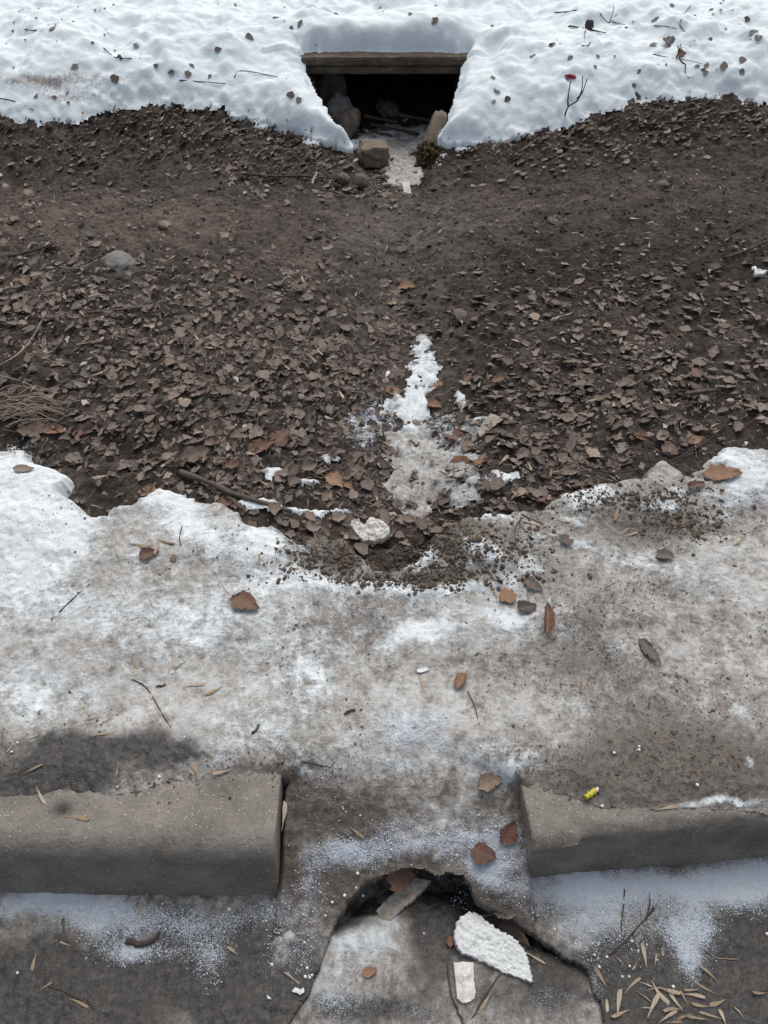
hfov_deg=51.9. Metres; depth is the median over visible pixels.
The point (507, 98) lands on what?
dead leaf
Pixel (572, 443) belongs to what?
dead leaf
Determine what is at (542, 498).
dead leaf
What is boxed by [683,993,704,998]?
dry seed
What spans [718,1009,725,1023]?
dry seed
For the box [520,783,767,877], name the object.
kerb block
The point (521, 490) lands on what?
dead leaf
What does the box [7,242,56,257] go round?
stick
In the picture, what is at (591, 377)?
dead leaf
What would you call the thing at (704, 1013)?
dry seed
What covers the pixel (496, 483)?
dead leaf
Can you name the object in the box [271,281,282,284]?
dead leaf
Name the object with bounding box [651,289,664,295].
dead leaf
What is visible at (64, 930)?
twig
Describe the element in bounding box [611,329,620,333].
dead leaf
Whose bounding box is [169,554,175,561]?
dead leaf
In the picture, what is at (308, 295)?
dead leaf
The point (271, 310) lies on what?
dead leaf
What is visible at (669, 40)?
dead leaf
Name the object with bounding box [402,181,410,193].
foam chip
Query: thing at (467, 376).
dead leaf
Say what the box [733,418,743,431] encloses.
dead leaf
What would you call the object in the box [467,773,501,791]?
dead leaf
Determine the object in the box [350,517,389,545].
stone
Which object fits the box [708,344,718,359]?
dead leaf
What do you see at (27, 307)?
dead leaf
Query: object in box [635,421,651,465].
twig
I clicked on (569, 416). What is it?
dead leaf
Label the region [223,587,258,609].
dead leaf
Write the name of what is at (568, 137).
stick
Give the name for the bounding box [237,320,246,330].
dead leaf
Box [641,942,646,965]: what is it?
dry seed
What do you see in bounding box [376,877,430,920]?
broken board
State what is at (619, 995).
dry seed
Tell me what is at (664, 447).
dead leaf
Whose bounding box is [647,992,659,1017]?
dry seed
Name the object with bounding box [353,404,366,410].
dead leaf
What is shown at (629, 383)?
dead leaf
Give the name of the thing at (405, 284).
dead leaf
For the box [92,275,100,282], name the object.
dead leaf
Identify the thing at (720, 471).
dead leaf
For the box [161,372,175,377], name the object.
dead leaf
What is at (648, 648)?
dead leaf
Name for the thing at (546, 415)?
dead leaf
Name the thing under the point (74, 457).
dead leaf
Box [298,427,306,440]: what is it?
dead leaf
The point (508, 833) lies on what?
dead leaf
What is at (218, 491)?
dead leaf
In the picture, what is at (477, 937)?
foam piece
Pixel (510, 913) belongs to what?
dead leaf
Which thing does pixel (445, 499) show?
dead leaf
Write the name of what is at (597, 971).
dry seed
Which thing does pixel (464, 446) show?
dead leaf
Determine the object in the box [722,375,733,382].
dead leaf
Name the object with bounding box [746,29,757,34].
dead leaf
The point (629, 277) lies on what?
dead leaf
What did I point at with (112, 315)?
dead leaf
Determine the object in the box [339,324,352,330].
dead leaf
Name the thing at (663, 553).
dead leaf
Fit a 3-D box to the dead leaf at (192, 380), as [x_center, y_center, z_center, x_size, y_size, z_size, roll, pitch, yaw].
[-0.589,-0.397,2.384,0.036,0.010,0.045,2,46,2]
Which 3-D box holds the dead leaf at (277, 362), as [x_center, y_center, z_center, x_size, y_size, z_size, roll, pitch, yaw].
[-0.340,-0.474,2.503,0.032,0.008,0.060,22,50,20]
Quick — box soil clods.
[246,474,758,599]
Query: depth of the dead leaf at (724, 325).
2.53 m
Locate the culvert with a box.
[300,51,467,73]
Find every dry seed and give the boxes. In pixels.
[24,764,42,772]
[31,952,36,970]
[36,786,45,802]
[65,815,89,820]
[70,999,88,1007]
[89,732,109,736]
[129,543,150,547]
[130,656,138,668]
[153,535,160,553]
[167,656,175,674]
[184,683,203,686]
[190,762,198,779]
[205,686,222,694]
[212,769,232,774]
[282,801,286,827]
[351,828,363,838]
[418,674,423,691]
[478,993,490,1013]
[514,518,540,524]
[524,951,545,963]
[556,517,576,522]
[594,966,606,986]
[606,999,608,1011]
[611,1009,628,1017]
[614,504,618,519]
[617,989,621,1012]
[624,977,641,993]
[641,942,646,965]
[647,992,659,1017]
[651,980,669,1004]
[657,804,680,809]
[659,987,680,994]
[659,1010,676,1022]
[663,1007,680,1011]
[668,988,682,1009]
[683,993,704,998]
[685,1015,707,1019]
[691,1002,709,1006]
[697,983,715,993]
[699,1011,721,1018]
[700,965,717,981]
[710,999,724,1006]
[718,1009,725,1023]
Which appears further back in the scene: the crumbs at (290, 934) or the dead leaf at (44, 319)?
the dead leaf at (44, 319)
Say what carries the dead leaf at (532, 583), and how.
on the packed ice at (120, 601)
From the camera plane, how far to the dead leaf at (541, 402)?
2.37 m
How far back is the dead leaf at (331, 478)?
2.23 m
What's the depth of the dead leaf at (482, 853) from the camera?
1.55 m
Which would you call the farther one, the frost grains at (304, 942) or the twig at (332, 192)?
the twig at (332, 192)
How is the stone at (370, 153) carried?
on the ground
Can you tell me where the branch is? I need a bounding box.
[178,469,291,513]
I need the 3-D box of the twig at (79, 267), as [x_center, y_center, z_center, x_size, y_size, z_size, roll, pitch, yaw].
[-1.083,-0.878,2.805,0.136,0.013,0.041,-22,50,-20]
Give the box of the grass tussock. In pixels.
[0,385,69,427]
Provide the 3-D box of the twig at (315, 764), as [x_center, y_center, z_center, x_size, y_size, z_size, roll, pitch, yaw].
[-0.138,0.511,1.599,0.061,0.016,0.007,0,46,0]
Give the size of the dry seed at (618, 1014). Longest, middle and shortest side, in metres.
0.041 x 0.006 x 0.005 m
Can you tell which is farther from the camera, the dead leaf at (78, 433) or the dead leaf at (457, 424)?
the dead leaf at (457, 424)
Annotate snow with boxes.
[0,0,767,153]
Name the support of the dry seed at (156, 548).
on the packed ice at (120, 601)
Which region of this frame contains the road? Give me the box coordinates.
[0,874,767,1023]
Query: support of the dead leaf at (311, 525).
on the ground
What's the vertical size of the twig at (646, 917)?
0.016 m
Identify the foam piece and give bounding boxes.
[453,911,532,982]
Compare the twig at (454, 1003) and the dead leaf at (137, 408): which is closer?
the twig at (454, 1003)
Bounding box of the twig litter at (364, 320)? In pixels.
[0,96,765,557]
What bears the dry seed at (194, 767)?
on the packed ice at (120, 601)
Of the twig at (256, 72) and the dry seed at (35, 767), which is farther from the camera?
the twig at (256, 72)
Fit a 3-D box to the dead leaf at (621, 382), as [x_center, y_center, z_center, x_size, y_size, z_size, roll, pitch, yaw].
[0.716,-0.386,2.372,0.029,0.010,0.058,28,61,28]
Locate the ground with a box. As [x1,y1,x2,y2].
[0,70,767,580]
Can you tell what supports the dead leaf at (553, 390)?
on the ground
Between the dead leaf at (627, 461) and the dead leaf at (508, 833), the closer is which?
the dead leaf at (508, 833)
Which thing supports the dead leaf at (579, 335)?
on the ground
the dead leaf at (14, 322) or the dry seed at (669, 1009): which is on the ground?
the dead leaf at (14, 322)
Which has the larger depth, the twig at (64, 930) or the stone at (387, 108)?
the stone at (387, 108)
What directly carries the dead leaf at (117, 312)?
on the ground
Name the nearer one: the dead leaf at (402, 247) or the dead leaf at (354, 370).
the dead leaf at (354, 370)
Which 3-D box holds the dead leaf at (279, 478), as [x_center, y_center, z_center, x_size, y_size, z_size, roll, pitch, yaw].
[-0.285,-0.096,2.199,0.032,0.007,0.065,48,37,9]
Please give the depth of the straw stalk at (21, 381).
2.35 m
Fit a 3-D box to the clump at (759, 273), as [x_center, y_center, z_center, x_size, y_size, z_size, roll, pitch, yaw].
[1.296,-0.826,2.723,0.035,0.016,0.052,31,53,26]
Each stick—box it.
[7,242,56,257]
[87,306,141,314]
[284,971,299,984]
[363,114,397,123]
[370,122,418,134]
[372,130,391,136]
[398,113,429,121]
[565,124,577,142]
[568,25,605,37]
[646,120,700,124]
[685,388,717,395]
[723,240,767,259]
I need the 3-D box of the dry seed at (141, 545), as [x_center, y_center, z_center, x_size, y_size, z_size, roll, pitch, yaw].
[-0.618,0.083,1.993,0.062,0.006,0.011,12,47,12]
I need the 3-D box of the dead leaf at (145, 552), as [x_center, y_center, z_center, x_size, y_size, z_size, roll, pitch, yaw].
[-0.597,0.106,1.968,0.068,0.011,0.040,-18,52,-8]
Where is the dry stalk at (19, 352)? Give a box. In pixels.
[0,312,46,365]
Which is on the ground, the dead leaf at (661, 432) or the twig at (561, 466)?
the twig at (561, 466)
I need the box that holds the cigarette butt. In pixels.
[582,787,598,800]
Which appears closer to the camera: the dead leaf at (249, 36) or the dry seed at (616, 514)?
the dry seed at (616, 514)
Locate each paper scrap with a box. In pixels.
[417,667,428,673]
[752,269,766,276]
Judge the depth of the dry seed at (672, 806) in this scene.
1.53 m
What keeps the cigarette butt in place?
on the packed ice at (120, 601)
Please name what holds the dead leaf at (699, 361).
on the ground
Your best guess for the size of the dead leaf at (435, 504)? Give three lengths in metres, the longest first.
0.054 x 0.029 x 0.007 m
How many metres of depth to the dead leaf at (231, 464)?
2.20 m
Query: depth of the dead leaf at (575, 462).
2.21 m
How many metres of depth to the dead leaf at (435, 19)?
3.90 m
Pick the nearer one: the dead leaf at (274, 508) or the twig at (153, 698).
the twig at (153, 698)
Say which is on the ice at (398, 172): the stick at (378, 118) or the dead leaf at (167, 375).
the stick at (378, 118)
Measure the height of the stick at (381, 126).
0.036 m
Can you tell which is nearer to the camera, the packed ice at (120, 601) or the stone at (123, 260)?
the packed ice at (120, 601)
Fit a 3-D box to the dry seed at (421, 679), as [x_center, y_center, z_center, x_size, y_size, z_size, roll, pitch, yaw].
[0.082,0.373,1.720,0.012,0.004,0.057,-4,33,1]
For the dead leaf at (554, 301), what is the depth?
2.74 m
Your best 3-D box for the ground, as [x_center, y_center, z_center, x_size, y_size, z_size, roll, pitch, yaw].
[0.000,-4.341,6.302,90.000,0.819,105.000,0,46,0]
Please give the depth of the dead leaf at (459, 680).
1.72 m
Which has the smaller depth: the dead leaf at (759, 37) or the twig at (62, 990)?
the twig at (62, 990)
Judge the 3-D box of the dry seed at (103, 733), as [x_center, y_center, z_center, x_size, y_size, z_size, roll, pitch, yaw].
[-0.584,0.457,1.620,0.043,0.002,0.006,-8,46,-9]
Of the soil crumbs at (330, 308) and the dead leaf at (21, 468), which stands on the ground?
the soil crumbs at (330, 308)
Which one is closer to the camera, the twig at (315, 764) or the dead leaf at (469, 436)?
the twig at (315, 764)
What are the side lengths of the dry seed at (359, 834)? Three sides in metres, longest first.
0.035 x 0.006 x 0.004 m
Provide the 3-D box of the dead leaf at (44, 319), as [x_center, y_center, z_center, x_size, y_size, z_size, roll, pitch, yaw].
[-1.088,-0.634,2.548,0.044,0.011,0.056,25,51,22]
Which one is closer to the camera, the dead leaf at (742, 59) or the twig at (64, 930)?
the twig at (64, 930)
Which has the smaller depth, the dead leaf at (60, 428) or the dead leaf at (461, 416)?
the dead leaf at (60, 428)
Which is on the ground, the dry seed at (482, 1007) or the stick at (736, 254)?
the stick at (736, 254)
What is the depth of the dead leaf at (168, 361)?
2.44 m
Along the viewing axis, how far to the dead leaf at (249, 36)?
3.86 m
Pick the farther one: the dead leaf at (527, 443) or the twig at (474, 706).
the dead leaf at (527, 443)
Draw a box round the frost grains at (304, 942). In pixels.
[0,712,767,1008]
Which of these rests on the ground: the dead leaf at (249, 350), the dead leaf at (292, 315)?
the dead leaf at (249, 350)
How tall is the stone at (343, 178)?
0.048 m
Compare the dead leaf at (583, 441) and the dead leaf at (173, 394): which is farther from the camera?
the dead leaf at (173, 394)
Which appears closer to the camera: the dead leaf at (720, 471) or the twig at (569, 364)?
the dead leaf at (720, 471)
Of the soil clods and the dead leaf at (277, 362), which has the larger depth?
the dead leaf at (277, 362)
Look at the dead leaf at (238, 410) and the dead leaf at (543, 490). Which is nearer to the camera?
the dead leaf at (543, 490)
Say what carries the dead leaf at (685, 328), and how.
on the ground
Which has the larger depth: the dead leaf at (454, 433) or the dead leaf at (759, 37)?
the dead leaf at (759, 37)
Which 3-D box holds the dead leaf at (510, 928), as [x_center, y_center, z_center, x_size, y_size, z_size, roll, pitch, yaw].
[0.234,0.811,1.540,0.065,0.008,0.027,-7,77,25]
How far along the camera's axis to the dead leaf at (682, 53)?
3.79 m
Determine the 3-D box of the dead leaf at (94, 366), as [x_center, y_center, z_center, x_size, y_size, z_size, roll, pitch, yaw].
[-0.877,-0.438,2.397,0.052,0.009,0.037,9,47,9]
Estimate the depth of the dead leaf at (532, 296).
2.76 m
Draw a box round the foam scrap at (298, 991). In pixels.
[292,987,304,994]
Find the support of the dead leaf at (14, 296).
on the ground
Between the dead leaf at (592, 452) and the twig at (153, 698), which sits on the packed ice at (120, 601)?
the twig at (153, 698)
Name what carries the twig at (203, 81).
on the snow
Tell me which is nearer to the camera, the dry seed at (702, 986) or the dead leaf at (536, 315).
the dry seed at (702, 986)
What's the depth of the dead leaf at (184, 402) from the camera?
2.33 m
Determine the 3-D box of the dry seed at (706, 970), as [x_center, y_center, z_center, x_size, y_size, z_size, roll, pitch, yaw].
[0.605,0.858,1.464,0.007,0.003,0.042,-33,57,-30]
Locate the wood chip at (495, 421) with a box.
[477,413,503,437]
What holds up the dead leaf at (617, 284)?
on the ground
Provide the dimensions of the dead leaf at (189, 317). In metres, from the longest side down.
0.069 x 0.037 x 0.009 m
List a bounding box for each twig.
[45,982,90,1004]
[59,260,96,268]
[59,584,89,611]
[61,918,68,942]
[132,679,170,727]
[179,80,225,83]
[234,70,286,78]
[243,172,337,179]
[301,761,330,767]
[311,172,317,185]
[319,189,345,197]
[408,561,478,582]
[446,964,463,1023]
[467,691,479,724]
[472,974,500,1017]
[505,506,542,533]
[552,341,593,352]
[552,404,738,485]
[555,361,583,367]
[608,893,654,955]
[621,889,624,928]
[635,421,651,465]
[677,45,701,77]
[691,943,739,959]
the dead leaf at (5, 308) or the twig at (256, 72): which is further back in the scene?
the twig at (256, 72)
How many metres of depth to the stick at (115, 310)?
2.61 m
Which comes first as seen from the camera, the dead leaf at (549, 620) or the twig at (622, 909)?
the twig at (622, 909)
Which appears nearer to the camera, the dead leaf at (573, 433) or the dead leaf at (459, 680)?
the dead leaf at (459, 680)
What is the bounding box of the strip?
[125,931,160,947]
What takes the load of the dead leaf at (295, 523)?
on the ground
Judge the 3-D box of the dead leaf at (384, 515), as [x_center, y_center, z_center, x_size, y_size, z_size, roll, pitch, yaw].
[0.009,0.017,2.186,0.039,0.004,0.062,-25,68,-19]
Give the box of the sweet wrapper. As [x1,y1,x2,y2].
[566,74,575,79]
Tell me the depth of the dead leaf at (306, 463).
2.25 m
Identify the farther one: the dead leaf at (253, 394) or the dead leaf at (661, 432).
the dead leaf at (253, 394)
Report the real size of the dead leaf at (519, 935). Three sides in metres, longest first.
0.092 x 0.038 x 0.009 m
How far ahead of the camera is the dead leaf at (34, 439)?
2.23 m
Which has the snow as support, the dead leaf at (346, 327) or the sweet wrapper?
the sweet wrapper
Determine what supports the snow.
on the ground
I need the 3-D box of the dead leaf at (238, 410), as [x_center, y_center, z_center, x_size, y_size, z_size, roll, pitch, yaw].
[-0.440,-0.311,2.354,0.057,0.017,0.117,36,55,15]
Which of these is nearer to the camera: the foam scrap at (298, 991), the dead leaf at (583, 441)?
the foam scrap at (298, 991)
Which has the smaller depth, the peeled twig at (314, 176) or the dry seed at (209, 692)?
the dry seed at (209, 692)
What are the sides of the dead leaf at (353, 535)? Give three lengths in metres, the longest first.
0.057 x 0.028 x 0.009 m
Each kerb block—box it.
[0,772,284,895]
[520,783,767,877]
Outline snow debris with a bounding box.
[5,0,750,125]
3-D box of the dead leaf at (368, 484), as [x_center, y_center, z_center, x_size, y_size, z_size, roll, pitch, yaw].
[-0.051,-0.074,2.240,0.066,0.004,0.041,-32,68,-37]
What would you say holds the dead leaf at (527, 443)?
on the ground
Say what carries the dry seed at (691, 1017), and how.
on the road
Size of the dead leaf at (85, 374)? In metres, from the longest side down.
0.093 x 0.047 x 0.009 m
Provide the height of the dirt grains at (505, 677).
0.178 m
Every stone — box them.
[21,189,32,195]
[103,250,135,271]
[158,220,171,229]
[318,74,346,105]
[326,92,352,124]
[337,172,349,183]
[338,107,360,139]
[350,517,389,545]
[354,173,368,187]
[356,139,389,168]
[376,98,399,117]
[416,110,446,168]
[452,309,467,323]
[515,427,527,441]
[547,217,558,224]
[653,180,670,190]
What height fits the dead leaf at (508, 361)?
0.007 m
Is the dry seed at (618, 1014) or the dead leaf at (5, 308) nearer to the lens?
the dry seed at (618, 1014)
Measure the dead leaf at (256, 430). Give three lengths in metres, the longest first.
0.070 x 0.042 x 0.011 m
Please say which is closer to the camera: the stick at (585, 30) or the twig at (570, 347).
the twig at (570, 347)
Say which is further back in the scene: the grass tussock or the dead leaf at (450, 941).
the grass tussock
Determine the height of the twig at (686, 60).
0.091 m
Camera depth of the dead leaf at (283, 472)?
2.21 m
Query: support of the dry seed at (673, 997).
on the road
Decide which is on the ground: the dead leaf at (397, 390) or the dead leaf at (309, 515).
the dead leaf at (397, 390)
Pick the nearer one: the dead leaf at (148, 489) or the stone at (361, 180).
the dead leaf at (148, 489)
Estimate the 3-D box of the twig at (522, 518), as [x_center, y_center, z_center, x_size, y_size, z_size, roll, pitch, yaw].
[0.370,0.022,2.058,0.087,0.049,0.147,0,46,0]
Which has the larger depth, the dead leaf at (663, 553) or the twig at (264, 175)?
the twig at (264, 175)
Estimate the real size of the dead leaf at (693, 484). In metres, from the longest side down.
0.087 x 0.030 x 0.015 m
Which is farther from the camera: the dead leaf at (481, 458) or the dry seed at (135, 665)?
the dead leaf at (481, 458)
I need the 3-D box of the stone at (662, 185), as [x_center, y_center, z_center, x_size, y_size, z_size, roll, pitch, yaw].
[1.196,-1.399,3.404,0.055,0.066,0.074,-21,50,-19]
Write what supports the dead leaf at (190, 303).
on the ground
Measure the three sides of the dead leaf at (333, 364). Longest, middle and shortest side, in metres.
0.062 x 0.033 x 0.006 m
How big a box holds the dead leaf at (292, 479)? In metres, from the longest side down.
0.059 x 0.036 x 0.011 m
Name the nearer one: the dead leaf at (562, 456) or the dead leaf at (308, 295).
the dead leaf at (562, 456)
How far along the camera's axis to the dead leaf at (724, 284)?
2.67 m
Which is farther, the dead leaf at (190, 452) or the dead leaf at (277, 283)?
the dead leaf at (277, 283)
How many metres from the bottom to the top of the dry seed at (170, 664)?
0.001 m
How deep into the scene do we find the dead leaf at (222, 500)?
2.12 m
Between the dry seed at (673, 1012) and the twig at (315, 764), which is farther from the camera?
the twig at (315, 764)
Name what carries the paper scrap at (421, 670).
on the packed ice at (120, 601)
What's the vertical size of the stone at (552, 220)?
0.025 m
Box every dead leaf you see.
[0,365,8,384]
[2,303,10,311]
[3,294,24,299]
[4,418,53,436]
[6,464,33,471]
[7,320,17,324]
[13,297,25,311]
[22,304,32,314]
[27,295,41,303]
[30,431,40,443]
[34,423,65,433]
[40,312,53,320]
[47,340,60,344]
[63,451,86,463]
[71,63,78,69]
[71,365,100,377]
[74,429,83,439]
[89,363,100,371]
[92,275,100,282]
[103,366,117,379]
[105,447,115,457]
[109,312,123,316]
[110,74,118,82]
[113,310,125,316]
[130,350,137,354]
[131,547,157,558]
[133,405,145,411]
[138,485,155,495]
[142,345,151,358]
[145,403,154,410]
[146,303,154,308]
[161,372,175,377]
[164,356,177,365]
[168,389,179,400]
[169,445,208,462]
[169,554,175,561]
[174,397,190,406]
[179,358,195,371]
[179,360,186,369]
[183,315,199,320]
[183,377,194,383]
[185,70,191,76]
[185,301,198,306]
[190,390,202,396]
[202,410,219,419]
[206,427,214,436]
[210,479,224,493]
[216,386,230,396]
[216,497,234,506]
[220,397,249,415]
[223,459,244,468]
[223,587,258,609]
[226,342,234,347]
[233,271,242,279]
[234,355,242,363]
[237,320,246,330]
[243,31,253,39]
[243,348,254,353]
[244,438,275,454]
[249,390,258,397]
[249,424,263,438]
[256,370,269,378]
[264,360,275,366]
[266,308,275,312]
[266,429,289,446]
[268,502,281,514]
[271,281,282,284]
[273,349,283,356]
[273,357,282,367]
[274,473,286,481]
[274,512,288,526]
[276,470,294,475]
[286,91,294,97]
[286,313,297,317]
[288,463,298,475]
[288,471,299,485]
[289,518,301,530]
[290,285,304,290]
[290,333,307,340]
[296,458,316,469]
[297,293,313,300]
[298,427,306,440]
[300,520,321,531]
[304,509,315,520]
[306,418,314,427]
[317,470,352,488]
[326,511,345,521]
[327,362,341,370]
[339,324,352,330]
[340,473,351,479]
[341,426,355,435]
[348,487,357,499]
[348,531,358,539]
[350,368,361,376]
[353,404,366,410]
[353,542,374,556]
[360,480,374,490]
[362,966,376,977]
[376,868,416,892]
[379,510,392,526]
[380,385,401,394]
[382,446,393,458]
[384,298,397,304]
[392,244,409,251]
[395,279,414,288]
[395,530,403,537]
[401,513,415,521]
[416,517,429,530]
[421,398,441,406]
[428,382,444,390]
[431,16,437,24]
[432,498,441,508]
[433,495,451,504]
[437,455,473,471]
[439,426,464,440]
[446,935,453,948]
[452,419,466,428]
[453,672,466,691]
[457,412,465,423]
[461,431,475,440]
[461,438,475,451]
[463,373,472,380]
[463,842,496,864]
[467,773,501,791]
[474,455,485,464]
[476,477,489,491]
[485,434,495,442]
[487,301,497,308]
[487,910,521,918]
[490,471,504,489]
[490,921,519,935]
[491,374,506,381]
[496,821,518,850]
[498,587,516,607]
[502,357,512,364]
[502,501,519,511]
[503,424,521,437]
[504,96,510,101]
[510,487,526,496]
[511,600,536,612]
[511,923,529,946]
[517,445,530,458]
[519,436,532,445]
[520,574,542,592]
[527,293,536,300]
[530,309,539,319]
[531,399,549,406]
[531,447,540,454]
[534,452,543,464]
[536,495,547,502]
[538,470,552,478]
[538,483,547,495]
[541,386,561,394]
[541,412,551,418]
[544,602,554,642]
[545,299,560,304]
[555,452,568,462]
[555,535,573,543]
[556,465,578,474]
[558,398,577,405]
[558,413,575,421]
[560,299,570,307]
[562,359,578,362]
[564,439,575,451]
[566,430,575,438]
[567,460,580,467]
[572,331,583,339]
[572,380,590,386]
[574,278,584,283]
[574,437,588,444]
[582,374,596,382]
[585,445,599,456]
[599,453,632,466]
[611,282,623,287]
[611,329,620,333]
[616,451,629,461]
[617,379,627,388]
[621,395,633,404]
[625,376,635,385]
[626,275,636,279]
[634,429,649,439]
[635,630,660,663]
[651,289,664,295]
[655,549,675,558]
[656,429,668,443]
[658,442,678,454]
[661,293,669,297]
[661,387,669,395]
[662,284,670,288]
[663,35,673,46]
[678,49,685,56]
[679,324,690,330]
[680,435,702,443]
[680,479,704,489]
[691,368,704,377]
[691,395,699,402]
[692,357,707,366]
[692,463,742,480]
[695,385,703,393]
[707,263,719,270]
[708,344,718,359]
[716,323,733,327]
[717,282,729,286]
[720,61,727,72]
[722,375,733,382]
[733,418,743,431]
[737,56,746,62]
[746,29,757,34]
[754,34,762,39]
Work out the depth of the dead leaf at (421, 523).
2.17 m
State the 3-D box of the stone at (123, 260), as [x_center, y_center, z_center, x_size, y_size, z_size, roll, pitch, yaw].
[-0.959,-0.900,2.860,0.132,0.063,0.126,32,54,27]
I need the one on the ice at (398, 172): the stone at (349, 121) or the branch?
the stone at (349, 121)
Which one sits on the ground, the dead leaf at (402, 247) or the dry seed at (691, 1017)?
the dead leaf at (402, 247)
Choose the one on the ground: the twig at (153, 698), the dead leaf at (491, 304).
the dead leaf at (491, 304)
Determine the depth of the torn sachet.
1.46 m
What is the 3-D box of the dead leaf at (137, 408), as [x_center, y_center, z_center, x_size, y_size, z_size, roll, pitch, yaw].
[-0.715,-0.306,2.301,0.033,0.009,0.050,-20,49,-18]
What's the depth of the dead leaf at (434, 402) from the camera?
2.53 m
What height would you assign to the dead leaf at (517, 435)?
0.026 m
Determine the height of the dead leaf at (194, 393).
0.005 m
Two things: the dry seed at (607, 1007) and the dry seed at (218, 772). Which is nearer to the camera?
the dry seed at (607, 1007)
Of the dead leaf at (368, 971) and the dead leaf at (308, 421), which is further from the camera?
the dead leaf at (308, 421)
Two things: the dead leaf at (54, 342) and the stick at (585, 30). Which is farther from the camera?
the stick at (585, 30)
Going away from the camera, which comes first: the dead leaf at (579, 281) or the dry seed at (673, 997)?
the dry seed at (673, 997)
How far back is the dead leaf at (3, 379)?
2.35 m
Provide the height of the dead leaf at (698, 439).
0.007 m
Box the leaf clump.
[585,19,593,29]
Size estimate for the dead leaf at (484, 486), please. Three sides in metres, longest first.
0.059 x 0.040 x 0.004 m
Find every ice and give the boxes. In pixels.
[0,447,767,883]
[8,118,756,524]
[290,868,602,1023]
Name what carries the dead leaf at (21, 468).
on the packed ice at (120, 601)
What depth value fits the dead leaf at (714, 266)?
2.77 m
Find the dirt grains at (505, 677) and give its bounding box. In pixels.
[3,449,767,826]
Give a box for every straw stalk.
[0,375,43,392]
[38,399,88,410]
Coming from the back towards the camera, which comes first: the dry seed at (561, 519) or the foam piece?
the dry seed at (561, 519)
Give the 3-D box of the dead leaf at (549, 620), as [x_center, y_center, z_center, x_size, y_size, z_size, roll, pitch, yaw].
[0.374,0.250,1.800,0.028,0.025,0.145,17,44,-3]
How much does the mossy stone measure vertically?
0.270 m
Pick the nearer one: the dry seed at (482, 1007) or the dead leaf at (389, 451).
the dry seed at (482, 1007)
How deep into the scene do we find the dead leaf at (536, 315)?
2.68 m
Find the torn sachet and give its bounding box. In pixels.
[453,962,475,1003]
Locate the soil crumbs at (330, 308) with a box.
[0,94,767,567]
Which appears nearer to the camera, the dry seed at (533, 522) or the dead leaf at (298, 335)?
the dry seed at (533, 522)
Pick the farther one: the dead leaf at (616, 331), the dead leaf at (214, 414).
the dead leaf at (616, 331)
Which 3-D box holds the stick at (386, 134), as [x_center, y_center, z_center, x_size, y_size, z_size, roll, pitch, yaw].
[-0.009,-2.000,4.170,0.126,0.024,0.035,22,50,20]
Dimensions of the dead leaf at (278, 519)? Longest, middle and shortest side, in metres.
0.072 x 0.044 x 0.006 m
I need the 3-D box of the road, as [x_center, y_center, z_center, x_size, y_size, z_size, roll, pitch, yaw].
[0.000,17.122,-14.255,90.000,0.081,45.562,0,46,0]
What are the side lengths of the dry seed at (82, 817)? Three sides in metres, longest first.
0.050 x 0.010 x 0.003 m
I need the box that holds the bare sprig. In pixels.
[564,76,586,115]
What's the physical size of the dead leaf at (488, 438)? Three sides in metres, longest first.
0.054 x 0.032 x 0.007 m
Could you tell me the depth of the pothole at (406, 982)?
1.47 m
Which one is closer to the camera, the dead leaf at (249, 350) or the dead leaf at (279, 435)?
the dead leaf at (279, 435)
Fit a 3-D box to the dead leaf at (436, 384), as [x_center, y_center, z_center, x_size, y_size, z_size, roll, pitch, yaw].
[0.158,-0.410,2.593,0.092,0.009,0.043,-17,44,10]
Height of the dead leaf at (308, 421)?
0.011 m
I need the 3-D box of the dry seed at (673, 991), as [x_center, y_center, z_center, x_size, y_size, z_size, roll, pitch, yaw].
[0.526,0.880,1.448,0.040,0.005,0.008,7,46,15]
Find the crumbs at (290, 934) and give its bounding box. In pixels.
[271,931,293,969]
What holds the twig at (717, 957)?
on the road
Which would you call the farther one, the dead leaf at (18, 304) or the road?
the dead leaf at (18, 304)
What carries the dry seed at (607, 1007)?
on the road
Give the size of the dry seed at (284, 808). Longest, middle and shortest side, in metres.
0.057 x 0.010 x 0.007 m
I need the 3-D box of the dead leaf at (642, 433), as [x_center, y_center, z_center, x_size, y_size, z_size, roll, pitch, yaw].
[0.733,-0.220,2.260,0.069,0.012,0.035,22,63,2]
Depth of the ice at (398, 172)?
2.40 m

